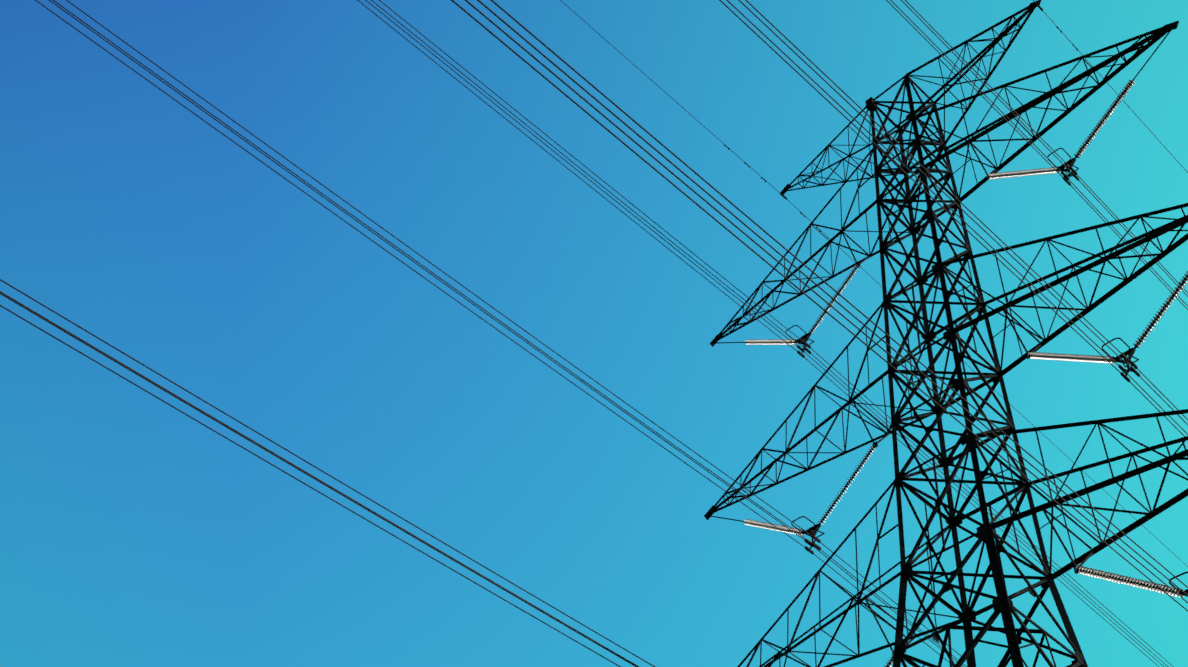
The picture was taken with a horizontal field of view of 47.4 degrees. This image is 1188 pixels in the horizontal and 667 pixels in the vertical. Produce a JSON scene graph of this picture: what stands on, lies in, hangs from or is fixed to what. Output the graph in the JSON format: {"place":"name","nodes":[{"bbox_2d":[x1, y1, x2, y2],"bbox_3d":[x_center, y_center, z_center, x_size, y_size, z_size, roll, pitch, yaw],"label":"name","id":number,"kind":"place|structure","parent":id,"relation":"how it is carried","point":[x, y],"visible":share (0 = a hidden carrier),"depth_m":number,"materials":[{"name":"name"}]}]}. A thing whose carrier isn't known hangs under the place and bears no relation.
{"place":"outdoors","nodes":[
{"label":"outdoors","id":0,"kind":"place"},
{"bbox_2d":[0,0,1187,666],"label":"sky","id":1,"kind":"structure","parent":0,"point":[134,533],"materials":[{"name":"blue"}]},
{"bbox_3d":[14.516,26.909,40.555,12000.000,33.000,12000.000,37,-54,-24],"label":"ground","id":2,"kind":"structure","parent":0,"visible":0},
{"bbox_2d":[0,0,1187,666],"bbox_3d":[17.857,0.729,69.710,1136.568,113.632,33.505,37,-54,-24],"label":"transmission tower","id":3,"kind":"structure","parent":2,"relation":"on","point":[986,534],"depth_m":64.45,"materials":[{"name":"metal"}]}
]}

